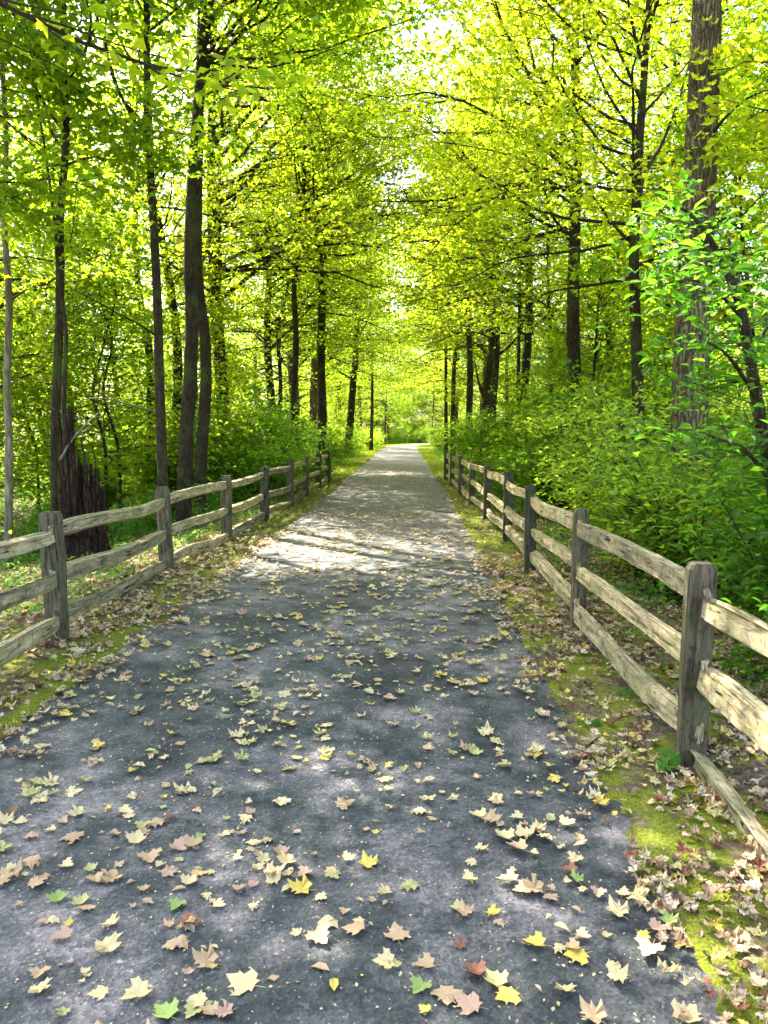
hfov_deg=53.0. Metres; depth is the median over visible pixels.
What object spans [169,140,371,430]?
woodland tree
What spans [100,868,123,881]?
fallen leaf
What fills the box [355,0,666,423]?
woodland tree
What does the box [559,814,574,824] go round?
fallen leaf
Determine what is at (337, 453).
shrub
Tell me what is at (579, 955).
fallen leaf
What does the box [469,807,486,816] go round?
fallen leaf
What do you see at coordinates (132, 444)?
shrub
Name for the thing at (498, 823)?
fallen leaf
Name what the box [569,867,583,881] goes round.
fallen leaf
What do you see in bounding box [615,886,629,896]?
fallen leaf
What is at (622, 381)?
shrub
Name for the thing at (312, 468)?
shrub
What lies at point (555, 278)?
woodland tree
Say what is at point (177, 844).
fallen leaf
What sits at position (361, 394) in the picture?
woodland tree
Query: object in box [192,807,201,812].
fallen leaf
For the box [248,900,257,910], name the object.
fallen leaf
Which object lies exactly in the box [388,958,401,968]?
fallen leaf
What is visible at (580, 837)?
fallen leaf
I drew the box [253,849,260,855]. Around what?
fallen leaf
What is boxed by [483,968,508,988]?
fallen leaf
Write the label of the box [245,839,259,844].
fallen leaf
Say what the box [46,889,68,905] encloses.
fallen leaf
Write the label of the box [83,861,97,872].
fallen leaf
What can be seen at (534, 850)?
fallen leaf
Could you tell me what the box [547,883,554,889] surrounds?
fallen leaf
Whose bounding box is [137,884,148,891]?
fallen leaf
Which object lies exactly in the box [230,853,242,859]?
fallen leaf
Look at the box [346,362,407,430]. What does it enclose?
woodland tree
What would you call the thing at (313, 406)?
oak tree
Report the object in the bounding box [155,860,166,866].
fallen leaf
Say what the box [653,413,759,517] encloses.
shrub
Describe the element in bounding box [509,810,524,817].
fallen leaf
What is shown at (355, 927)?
fallen leaf
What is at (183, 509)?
maple tree
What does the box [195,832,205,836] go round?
fallen leaf
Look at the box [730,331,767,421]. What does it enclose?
woodland tree
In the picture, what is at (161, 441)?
maple tree
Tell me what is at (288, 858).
fallen leaf
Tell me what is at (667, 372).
woodland tree
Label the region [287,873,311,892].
fallen leaf
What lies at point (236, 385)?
woodland tree
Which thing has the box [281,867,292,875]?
fallen leaf
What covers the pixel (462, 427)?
shrub
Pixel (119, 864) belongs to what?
fallen leaf
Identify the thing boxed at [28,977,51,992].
fallen leaf
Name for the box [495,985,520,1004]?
fallen leaf
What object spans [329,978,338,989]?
fallen leaf
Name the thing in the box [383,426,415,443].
shrub
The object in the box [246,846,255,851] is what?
fallen leaf
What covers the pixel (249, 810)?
fallen leaf
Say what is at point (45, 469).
shrub
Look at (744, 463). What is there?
shrub
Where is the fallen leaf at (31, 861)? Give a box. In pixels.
[23,854,40,869]
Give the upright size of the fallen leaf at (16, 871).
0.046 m
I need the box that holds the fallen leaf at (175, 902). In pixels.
[167,897,186,909]
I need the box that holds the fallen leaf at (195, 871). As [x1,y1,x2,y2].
[191,867,207,876]
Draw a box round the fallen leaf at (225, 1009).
[212,999,237,1016]
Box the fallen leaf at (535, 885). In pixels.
[521,873,549,891]
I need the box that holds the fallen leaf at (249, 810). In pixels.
[245,806,255,812]
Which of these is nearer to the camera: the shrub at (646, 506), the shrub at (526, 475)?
the shrub at (646, 506)
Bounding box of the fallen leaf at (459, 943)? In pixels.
[452,935,466,949]
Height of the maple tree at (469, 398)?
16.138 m
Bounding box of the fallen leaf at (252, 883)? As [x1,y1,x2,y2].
[248,879,258,886]
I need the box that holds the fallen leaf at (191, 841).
[183,834,203,848]
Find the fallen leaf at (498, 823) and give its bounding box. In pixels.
[495,820,503,825]
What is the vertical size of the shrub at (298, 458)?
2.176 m
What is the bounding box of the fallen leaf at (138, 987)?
[119,976,158,998]
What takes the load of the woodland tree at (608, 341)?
on the forest floor
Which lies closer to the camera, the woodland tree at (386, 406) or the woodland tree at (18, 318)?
the woodland tree at (18, 318)
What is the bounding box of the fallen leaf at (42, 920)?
[34,918,47,923]
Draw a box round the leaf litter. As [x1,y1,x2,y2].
[0,478,767,1023]
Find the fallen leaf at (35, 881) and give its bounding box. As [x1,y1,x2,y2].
[24,872,51,888]
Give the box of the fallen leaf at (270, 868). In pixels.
[260,861,286,876]
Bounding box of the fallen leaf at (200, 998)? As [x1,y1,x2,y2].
[186,989,209,1007]
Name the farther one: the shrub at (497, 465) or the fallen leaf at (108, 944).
the shrub at (497, 465)
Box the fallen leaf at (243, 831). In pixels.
[237,828,246,833]
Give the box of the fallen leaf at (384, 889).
[378,883,392,893]
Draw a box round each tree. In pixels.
[0,0,147,276]
[0,0,160,416]
[0,0,193,550]
[0,0,211,569]
[0,0,273,510]
[0,0,336,205]
[0,60,109,329]
[0,60,152,406]
[0,103,171,505]
[0,140,210,483]
[0,174,267,527]
[0,193,243,527]
[0,244,144,508]
[0,245,84,529]
[0,253,124,412]
[0,289,49,447]
[0,328,83,451]
[0,395,45,464]
[1,302,111,455]
[8,0,316,469]
[12,0,251,471]
[27,0,491,527]
[33,0,392,487]
[34,165,181,410]
[49,302,143,440]
[74,277,166,414]
[76,0,470,421]
[88,343,166,428]
[91,343,172,440]
[93,0,439,515]
[94,241,286,468]
[115,199,262,379]
[117,19,427,410]
[118,0,512,471]
[119,57,364,363]
[124,220,233,371]
[141,351,183,413]
[142,246,236,384]
[165,164,333,411]
[165,327,277,432]
[169,0,481,470]
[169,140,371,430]
[197,334,261,425]
[198,85,406,394]
[204,133,390,413]
[211,356,264,421]
[225,288,285,414]
[227,319,286,410]
[230,277,352,395]
[233,262,361,417]
[240,130,437,423]
[248,145,376,445]
[252,349,307,417]
[274,188,415,423]
[282,380,308,422]
[285,169,426,457]
[300,261,402,427]
[300,348,381,436]
[300,384,346,427]
[302,364,376,418]
[302,391,346,426]
[307,0,767,404]
[326,359,378,424]
[332,257,417,447]
[341,266,420,449]
[345,373,393,437]
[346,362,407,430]
[346,399,377,430]
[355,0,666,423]
[356,330,421,444]
[362,388,405,438]
[364,365,413,444]
[364,377,415,442]
[365,58,586,423]
[376,81,562,427]
[376,339,422,434]
[378,0,767,444]
[381,248,482,449]
[383,122,545,456]
[386,383,437,443]
[387,241,516,398]
[389,282,484,450]
[389,385,435,430]
[390,278,481,421]
[394,370,429,428]
[397,329,439,410]
[398,235,508,457]
[402,89,597,431]
[405,381,442,443]
[407,347,463,435]
[415,360,462,425]
[419,384,450,433]
[420,304,532,446]
[426,49,624,398]
[428,98,595,424]
[428,395,460,423]
[430,234,547,423]
[432,354,504,419]
[434,355,476,425]
[438,369,481,432]
[449,334,513,414]
[456,0,728,391]
[458,387,502,428]
[462,320,535,415]
[472,172,674,450]
[495,204,673,449]
[496,342,543,429]
[497,305,567,424]
[498,241,621,402]
[500,336,599,424]
[510,224,646,410]
[511,305,626,429]
[513,199,591,369]
[518,0,767,293]
[531,183,742,400]
[536,0,767,467]
[546,0,767,288]
[565,76,767,433]
[582,209,665,394]
[601,296,752,465]
[615,244,744,384]
[622,302,734,431]
[655,1,767,232]
[658,0,767,264]
[658,22,767,329]
[658,286,767,462]
[669,0,767,497]
[709,210,767,467]
[709,344,749,438]
[711,328,767,420]
[715,260,767,408]
[722,49,767,107]
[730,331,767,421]
[731,282,767,452]
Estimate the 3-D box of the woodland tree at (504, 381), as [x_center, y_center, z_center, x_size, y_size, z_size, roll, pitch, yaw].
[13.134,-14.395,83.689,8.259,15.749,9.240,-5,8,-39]
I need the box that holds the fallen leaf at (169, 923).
[164,917,174,926]
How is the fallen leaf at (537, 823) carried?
on the path
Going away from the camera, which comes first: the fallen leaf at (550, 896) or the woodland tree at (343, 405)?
the fallen leaf at (550, 896)
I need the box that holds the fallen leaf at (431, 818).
[426,816,436,820]
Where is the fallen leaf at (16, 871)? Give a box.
[0,858,22,877]
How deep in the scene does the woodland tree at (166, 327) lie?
58.60 m
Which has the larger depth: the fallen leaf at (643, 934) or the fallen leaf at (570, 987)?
the fallen leaf at (643, 934)
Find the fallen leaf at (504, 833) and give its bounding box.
[495,828,514,840]
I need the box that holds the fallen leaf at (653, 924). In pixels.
[645,917,665,930]
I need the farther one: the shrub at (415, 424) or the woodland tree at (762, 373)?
the shrub at (415, 424)
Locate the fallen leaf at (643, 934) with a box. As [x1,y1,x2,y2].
[637,929,649,937]
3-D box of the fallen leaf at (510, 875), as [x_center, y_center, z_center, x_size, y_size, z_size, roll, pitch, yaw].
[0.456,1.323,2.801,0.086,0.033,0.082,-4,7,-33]
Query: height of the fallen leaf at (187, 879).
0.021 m
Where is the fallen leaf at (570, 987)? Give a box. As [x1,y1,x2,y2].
[554,982,576,991]
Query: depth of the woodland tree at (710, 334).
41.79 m
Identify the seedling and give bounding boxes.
[578,712,600,724]
[616,686,632,697]
[654,747,679,772]
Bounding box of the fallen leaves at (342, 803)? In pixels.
[0,467,724,1023]
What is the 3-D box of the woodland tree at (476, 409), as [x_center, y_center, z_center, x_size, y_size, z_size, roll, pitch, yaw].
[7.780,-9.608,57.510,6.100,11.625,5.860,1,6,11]
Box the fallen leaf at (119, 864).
[114,860,124,866]
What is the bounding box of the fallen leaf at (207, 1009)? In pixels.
[201,1000,219,1014]
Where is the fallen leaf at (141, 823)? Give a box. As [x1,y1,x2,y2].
[134,820,150,828]
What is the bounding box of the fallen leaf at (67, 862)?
[59,857,73,866]
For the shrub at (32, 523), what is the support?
on the forest floor
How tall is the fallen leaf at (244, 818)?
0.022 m
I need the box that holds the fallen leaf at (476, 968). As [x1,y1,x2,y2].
[465,959,486,976]
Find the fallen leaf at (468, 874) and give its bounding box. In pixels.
[462,869,476,879]
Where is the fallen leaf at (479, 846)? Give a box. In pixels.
[475,842,488,850]
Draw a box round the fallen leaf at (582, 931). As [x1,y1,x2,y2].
[572,927,590,937]
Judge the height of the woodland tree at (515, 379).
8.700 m
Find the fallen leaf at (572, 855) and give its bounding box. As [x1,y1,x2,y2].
[567,850,583,861]
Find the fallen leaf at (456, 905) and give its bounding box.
[450,899,460,911]
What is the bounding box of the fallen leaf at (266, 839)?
[259,836,275,843]
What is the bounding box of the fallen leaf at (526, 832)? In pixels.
[514,823,535,839]
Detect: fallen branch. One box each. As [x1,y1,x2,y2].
[42,403,100,459]
[75,385,154,412]
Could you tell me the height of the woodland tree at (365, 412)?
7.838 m
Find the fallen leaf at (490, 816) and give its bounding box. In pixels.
[477,808,502,822]
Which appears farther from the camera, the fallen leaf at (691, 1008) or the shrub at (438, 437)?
the shrub at (438, 437)
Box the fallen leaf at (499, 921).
[493,918,504,927]
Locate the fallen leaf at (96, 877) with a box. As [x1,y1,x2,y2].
[86,871,103,881]
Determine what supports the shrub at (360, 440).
on the forest floor
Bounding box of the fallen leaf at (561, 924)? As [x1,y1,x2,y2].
[554,921,568,930]
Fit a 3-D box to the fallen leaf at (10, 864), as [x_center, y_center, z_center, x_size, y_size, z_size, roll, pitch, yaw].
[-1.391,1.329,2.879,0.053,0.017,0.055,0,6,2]
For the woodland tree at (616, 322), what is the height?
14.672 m
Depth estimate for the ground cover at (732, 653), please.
9.04 m
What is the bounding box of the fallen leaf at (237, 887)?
[232,884,246,891]
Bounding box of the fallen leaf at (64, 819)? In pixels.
[58,815,67,822]
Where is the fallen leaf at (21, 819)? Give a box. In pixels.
[13,815,28,824]
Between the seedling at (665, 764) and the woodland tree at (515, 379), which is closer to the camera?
the seedling at (665, 764)
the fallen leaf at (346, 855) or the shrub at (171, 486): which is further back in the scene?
the shrub at (171, 486)
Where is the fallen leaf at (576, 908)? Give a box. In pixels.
[571,905,581,912]
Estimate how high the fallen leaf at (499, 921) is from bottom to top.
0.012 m
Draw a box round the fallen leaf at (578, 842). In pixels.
[574,841,584,845]
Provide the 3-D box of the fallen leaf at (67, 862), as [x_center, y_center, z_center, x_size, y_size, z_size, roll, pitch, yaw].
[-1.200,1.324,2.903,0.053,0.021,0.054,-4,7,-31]
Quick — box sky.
[0,0,767,430]
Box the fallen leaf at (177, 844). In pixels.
[169,836,186,849]
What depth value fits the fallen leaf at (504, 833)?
3.12 m
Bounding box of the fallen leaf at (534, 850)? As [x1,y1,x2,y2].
[528,848,538,853]
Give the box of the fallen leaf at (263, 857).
[256,850,270,861]
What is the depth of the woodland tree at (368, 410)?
101.03 m
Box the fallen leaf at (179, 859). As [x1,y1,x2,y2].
[174,857,183,860]
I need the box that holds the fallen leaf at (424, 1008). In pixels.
[418,1004,431,1012]
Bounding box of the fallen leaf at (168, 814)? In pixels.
[165,812,176,817]
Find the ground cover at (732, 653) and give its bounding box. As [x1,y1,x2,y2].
[0,447,767,760]
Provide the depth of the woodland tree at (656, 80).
19.31 m
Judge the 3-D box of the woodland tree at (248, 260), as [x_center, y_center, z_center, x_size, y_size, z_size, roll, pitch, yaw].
[-6.030,-8.843,28.784,9.795,16.849,8.399,4,7,36]
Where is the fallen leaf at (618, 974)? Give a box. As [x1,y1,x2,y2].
[607,963,628,983]
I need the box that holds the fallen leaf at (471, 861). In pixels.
[465,857,475,865]
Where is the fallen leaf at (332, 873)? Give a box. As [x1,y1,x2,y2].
[325,867,340,878]
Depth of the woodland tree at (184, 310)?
42.78 m
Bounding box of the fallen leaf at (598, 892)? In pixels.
[590,885,606,896]
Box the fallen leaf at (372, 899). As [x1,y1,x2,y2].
[369,896,375,901]
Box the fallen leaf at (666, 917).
[658,907,679,926]
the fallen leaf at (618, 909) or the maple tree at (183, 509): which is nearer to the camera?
the fallen leaf at (618, 909)
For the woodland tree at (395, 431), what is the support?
on the forest floor
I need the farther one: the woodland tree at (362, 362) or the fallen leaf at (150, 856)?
the woodland tree at (362, 362)
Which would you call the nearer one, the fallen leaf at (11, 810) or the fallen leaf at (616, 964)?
the fallen leaf at (616, 964)
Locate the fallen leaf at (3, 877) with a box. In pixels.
[0,871,12,883]
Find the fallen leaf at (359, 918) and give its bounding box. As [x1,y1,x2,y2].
[352,916,363,922]
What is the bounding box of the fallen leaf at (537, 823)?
[535,818,546,833]
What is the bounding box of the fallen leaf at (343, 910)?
[339,907,350,913]
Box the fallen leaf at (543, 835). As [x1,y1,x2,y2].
[536,833,549,836]
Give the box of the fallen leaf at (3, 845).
[0,839,11,850]
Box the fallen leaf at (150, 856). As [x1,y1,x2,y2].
[137,847,161,861]
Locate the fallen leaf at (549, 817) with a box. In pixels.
[546,814,554,820]
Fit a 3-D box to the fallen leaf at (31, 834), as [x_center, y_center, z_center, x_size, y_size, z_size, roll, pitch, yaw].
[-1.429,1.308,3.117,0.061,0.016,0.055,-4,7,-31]
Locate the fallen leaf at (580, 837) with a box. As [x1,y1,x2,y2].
[574,832,586,841]
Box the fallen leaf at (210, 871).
[207,869,217,874]
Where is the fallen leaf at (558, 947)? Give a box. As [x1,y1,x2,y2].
[553,941,564,953]
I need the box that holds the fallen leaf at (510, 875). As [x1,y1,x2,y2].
[496,869,525,880]
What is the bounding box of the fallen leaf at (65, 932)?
[48,924,78,938]
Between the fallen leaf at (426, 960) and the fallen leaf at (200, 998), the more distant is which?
the fallen leaf at (426, 960)
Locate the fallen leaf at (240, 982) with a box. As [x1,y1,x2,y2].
[226,968,265,994]
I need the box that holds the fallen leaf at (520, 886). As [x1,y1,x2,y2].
[512,879,531,891]
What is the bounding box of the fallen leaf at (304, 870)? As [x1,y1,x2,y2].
[298,865,313,875]
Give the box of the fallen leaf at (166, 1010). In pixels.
[151,998,178,1019]
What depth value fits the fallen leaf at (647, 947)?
2.44 m
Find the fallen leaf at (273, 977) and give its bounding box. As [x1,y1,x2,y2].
[268,973,278,980]
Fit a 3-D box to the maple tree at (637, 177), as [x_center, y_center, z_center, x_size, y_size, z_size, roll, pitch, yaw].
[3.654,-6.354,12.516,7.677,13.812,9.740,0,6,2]
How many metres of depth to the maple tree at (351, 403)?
43.42 m
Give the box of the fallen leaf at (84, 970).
[80,967,90,974]
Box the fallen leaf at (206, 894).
[201,891,211,899]
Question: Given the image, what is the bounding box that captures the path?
[0,443,731,1023]
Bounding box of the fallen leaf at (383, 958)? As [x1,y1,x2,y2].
[373,947,400,967]
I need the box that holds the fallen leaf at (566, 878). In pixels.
[563,876,571,881]
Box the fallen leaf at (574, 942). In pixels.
[563,937,585,948]
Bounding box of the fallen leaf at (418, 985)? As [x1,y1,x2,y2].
[409,975,431,993]
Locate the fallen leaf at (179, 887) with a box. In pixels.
[172,885,185,890]
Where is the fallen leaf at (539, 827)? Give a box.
[528,822,544,828]
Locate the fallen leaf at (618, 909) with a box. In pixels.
[606,894,629,919]
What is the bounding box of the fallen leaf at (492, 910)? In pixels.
[486,904,500,915]
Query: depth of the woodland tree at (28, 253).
18.56 m
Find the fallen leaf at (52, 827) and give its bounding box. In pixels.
[44,824,59,829]
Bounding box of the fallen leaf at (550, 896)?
[543,892,558,899]
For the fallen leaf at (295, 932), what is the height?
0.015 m
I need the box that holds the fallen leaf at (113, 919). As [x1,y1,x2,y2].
[98,912,119,928]
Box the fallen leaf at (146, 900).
[142,897,152,902]
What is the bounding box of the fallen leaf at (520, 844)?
[505,838,531,851]
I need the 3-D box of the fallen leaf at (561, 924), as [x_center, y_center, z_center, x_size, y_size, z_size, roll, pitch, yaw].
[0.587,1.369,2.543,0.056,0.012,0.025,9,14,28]
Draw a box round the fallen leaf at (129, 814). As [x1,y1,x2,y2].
[122,809,134,818]
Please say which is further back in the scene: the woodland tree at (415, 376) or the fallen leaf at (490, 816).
the woodland tree at (415, 376)
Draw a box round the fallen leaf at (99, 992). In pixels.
[87,985,113,1000]
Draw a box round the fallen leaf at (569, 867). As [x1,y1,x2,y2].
[560,862,581,871]
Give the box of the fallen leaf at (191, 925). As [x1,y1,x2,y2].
[178,916,197,931]
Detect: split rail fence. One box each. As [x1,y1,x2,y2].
[0,451,330,666]
[444,450,767,867]
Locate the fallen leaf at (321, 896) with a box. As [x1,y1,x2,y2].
[314,892,327,899]
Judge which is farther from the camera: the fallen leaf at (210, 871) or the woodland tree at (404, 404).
the woodland tree at (404, 404)
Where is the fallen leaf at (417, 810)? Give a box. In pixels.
[411,806,425,814]
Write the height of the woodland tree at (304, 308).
19.588 m
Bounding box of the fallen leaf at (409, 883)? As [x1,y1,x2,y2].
[399,879,420,891]
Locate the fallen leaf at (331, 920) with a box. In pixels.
[315,914,338,928]
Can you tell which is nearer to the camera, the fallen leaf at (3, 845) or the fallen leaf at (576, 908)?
the fallen leaf at (576, 908)
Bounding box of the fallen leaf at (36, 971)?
[28,965,49,977]
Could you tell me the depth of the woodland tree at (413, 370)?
119.44 m
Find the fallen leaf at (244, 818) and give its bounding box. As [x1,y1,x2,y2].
[238,812,253,824]
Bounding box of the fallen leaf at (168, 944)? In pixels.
[161,936,180,949]
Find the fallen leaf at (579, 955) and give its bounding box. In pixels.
[563,945,591,964]
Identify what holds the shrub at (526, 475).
on the forest floor
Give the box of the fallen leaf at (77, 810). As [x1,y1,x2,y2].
[67,805,84,815]
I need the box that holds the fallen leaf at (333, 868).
[325,865,337,871]
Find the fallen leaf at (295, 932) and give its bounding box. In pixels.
[289,928,301,935]
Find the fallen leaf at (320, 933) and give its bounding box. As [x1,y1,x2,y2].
[305,921,330,943]
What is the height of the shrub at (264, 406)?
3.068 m
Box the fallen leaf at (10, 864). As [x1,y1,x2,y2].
[5,862,15,869]
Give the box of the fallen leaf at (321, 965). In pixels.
[310,962,328,969]
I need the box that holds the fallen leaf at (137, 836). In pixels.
[126,829,146,846]
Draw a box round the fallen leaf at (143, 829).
[138,826,149,832]
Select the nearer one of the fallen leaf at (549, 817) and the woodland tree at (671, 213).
the fallen leaf at (549, 817)
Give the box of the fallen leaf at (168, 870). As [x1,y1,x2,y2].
[158,864,177,876]
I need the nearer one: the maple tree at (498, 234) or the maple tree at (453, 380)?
the maple tree at (498, 234)
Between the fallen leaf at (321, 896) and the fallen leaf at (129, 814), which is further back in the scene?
the fallen leaf at (129, 814)
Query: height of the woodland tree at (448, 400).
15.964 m
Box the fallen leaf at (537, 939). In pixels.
[522,930,551,945]
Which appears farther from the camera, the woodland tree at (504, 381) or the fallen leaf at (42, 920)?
the woodland tree at (504, 381)
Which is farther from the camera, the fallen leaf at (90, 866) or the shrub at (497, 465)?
the shrub at (497, 465)
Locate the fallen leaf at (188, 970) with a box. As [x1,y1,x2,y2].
[182,967,195,976]
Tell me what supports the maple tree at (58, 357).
on the forest floor
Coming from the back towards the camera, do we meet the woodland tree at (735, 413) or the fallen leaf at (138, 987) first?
the woodland tree at (735, 413)
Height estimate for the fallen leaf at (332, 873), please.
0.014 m
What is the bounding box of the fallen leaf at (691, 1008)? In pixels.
[671,998,702,1023]
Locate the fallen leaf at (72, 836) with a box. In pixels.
[60,829,83,840]
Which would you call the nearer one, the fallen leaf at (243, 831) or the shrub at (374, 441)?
the fallen leaf at (243, 831)
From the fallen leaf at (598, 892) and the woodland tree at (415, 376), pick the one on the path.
the fallen leaf at (598, 892)
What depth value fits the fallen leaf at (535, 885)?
2.76 m
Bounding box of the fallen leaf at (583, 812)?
[575,808,586,814]
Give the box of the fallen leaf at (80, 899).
[73,892,88,904]
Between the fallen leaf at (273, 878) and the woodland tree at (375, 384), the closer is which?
the fallen leaf at (273, 878)
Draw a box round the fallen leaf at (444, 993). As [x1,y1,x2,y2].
[431,979,462,1004]
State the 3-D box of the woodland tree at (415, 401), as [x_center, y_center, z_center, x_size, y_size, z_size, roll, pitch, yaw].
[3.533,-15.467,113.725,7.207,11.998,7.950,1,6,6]
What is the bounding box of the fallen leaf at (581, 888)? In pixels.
[578,885,586,891]
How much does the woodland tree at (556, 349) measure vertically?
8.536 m
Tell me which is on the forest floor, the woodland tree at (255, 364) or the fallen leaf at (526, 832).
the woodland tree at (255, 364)
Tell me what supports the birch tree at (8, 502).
on the forest floor
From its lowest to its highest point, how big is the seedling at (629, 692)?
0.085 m
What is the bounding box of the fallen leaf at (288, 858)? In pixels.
[277,850,296,863]
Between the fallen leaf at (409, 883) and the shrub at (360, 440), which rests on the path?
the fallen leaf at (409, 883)
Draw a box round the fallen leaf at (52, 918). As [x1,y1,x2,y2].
[45,914,58,923]
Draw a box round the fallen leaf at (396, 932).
[383,921,409,944]
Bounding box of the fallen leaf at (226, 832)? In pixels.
[221,829,234,835]
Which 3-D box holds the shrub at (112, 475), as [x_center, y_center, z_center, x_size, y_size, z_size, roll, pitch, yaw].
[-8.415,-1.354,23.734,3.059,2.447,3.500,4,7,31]
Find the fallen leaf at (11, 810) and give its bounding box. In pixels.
[5,806,17,813]
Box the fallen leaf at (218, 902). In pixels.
[213,897,225,906]
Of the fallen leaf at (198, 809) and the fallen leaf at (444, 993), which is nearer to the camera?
the fallen leaf at (444, 993)
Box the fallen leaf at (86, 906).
[78,903,95,909]
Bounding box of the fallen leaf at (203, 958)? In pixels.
[192,942,221,967]
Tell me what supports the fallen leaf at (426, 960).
on the path
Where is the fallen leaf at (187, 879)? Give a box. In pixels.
[180,874,196,883]
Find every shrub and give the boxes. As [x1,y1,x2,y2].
[0,432,42,495]
[0,501,50,539]
[13,447,111,503]
[16,424,120,491]
[18,524,39,562]
[78,430,139,501]
[82,448,151,506]
[83,391,170,454]
[106,510,146,545]
[109,484,214,534]
[110,380,259,504]
[112,422,142,496]
[122,418,231,504]
[122,455,173,503]
[127,505,155,533]
[177,404,336,504]
[192,486,233,512]
[193,389,311,497]
[193,433,279,502]
[212,374,321,466]
[216,391,317,480]
[266,432,321,486]
[290,425,342,476]
[300,415,373,466]
[303,424,344,446]
[326,424,370,456]
[327,416,366,450]
[332,424,359,441]
[357,429,384,446]
[365,426,386,445]
[367,427,390,444]
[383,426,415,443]
[389,435,408,443]
[402,416,434,443]
[406,425,430,443]
[419,423,460,450]
[425,423,443,433]
[436,408,513,467]
[437,388,526,481]
[450,405,510,479]
[453,360,670,500]
[464,431,529,492]
[473,392,549,484]
[481,410,538,484]
[483,375,652,511]
[497,372,749,531]
[498,391,549,429]
[512,397,653,515]
[515,397,664,482]
[517,327,753,524]
[535,383,767,609]
[544,444,722,572]
[563,403,754,504]
[591,446,765,599]
[593,325,767,690]
[619,330,767,637]
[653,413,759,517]
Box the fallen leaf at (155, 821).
[147,817,165,827]
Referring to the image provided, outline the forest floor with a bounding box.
[0,431,767,1023]
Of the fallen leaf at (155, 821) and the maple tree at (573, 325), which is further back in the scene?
the maple tree at (573, 325)
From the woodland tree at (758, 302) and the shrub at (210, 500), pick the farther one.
the shrub at (210, 500)
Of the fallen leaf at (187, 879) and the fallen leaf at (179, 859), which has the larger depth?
the fallen leaf at (179, 859)
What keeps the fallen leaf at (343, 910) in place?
on the path
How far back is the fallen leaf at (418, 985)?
2.27 m
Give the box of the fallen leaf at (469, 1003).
[452,991,486,1014]
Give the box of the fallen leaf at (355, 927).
[341,921,370,934]
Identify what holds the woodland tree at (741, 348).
on the forest floor
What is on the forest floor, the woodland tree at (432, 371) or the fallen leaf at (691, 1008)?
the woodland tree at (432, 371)
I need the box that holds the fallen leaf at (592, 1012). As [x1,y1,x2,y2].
[579,994,606,1023]
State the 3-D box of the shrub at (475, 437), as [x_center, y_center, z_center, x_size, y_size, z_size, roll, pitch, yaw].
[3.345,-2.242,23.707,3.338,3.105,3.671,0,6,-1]
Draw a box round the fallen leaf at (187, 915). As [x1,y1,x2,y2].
[175,912,203,924]
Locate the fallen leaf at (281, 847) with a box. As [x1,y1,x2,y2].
[273,844,289,853]
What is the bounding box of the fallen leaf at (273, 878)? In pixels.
[265,868,280,884]
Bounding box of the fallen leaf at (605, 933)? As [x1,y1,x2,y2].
[602,931,612,936]
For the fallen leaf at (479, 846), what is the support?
on the path
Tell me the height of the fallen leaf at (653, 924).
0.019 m
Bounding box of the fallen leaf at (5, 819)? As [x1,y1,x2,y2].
[0,811,13,824]
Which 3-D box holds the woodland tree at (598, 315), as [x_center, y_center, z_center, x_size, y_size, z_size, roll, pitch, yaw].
[5.571,-4.107,19.390,5.496,8.541,6.159,5,8,39]
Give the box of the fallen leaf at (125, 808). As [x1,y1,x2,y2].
[118,804,133,812]
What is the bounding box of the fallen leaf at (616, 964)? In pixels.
[605,958,621,969]
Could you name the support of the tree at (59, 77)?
on the forest floor
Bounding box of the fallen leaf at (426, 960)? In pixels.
[413,952,439,967]
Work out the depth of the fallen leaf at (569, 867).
2.88 m
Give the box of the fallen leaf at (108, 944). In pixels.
[93,931,122,951]
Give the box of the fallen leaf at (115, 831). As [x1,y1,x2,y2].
[106,829,119,833]
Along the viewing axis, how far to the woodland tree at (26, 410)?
43.69 m
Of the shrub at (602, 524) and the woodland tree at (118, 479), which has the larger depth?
the woodland tree at (118, 479)
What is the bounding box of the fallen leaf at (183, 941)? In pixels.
[172,934,189,948]
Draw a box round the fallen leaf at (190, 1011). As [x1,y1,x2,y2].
[184,1003,201,1017]
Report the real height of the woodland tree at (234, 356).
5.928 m
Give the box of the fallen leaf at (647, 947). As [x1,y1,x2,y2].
[634,935,664,955]
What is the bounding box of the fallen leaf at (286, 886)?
[281,883,289,891]
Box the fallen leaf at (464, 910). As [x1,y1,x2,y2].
[456,898,473,916]
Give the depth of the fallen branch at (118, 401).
11.24 m
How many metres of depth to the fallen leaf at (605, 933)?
2.51 m
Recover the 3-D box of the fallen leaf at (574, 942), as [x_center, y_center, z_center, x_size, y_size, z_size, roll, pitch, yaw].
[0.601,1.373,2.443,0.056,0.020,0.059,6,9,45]
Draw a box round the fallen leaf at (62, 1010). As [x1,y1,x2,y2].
[56,1006,69,1015]
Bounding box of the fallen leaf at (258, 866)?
[251,861,265,869]
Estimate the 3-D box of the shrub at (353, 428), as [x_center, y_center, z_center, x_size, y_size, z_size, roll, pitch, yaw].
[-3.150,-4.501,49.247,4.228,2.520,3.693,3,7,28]
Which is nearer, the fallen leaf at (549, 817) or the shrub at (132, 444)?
the fallen leaf at (549, 817)
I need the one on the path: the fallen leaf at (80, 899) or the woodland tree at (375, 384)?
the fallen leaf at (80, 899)
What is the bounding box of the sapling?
[582,169,767,495]
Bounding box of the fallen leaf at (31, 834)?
[23,831,38,837]
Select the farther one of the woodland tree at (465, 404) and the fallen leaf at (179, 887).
the woodland tree at (465, 404)
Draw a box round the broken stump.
[56,407,110,561]
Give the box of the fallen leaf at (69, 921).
[63,915,72,924]
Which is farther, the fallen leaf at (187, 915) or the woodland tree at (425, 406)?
the woodland tree at (425, 406)
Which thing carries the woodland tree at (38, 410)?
on the forest floor
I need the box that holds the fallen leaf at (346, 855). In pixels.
[342,850,354,859]

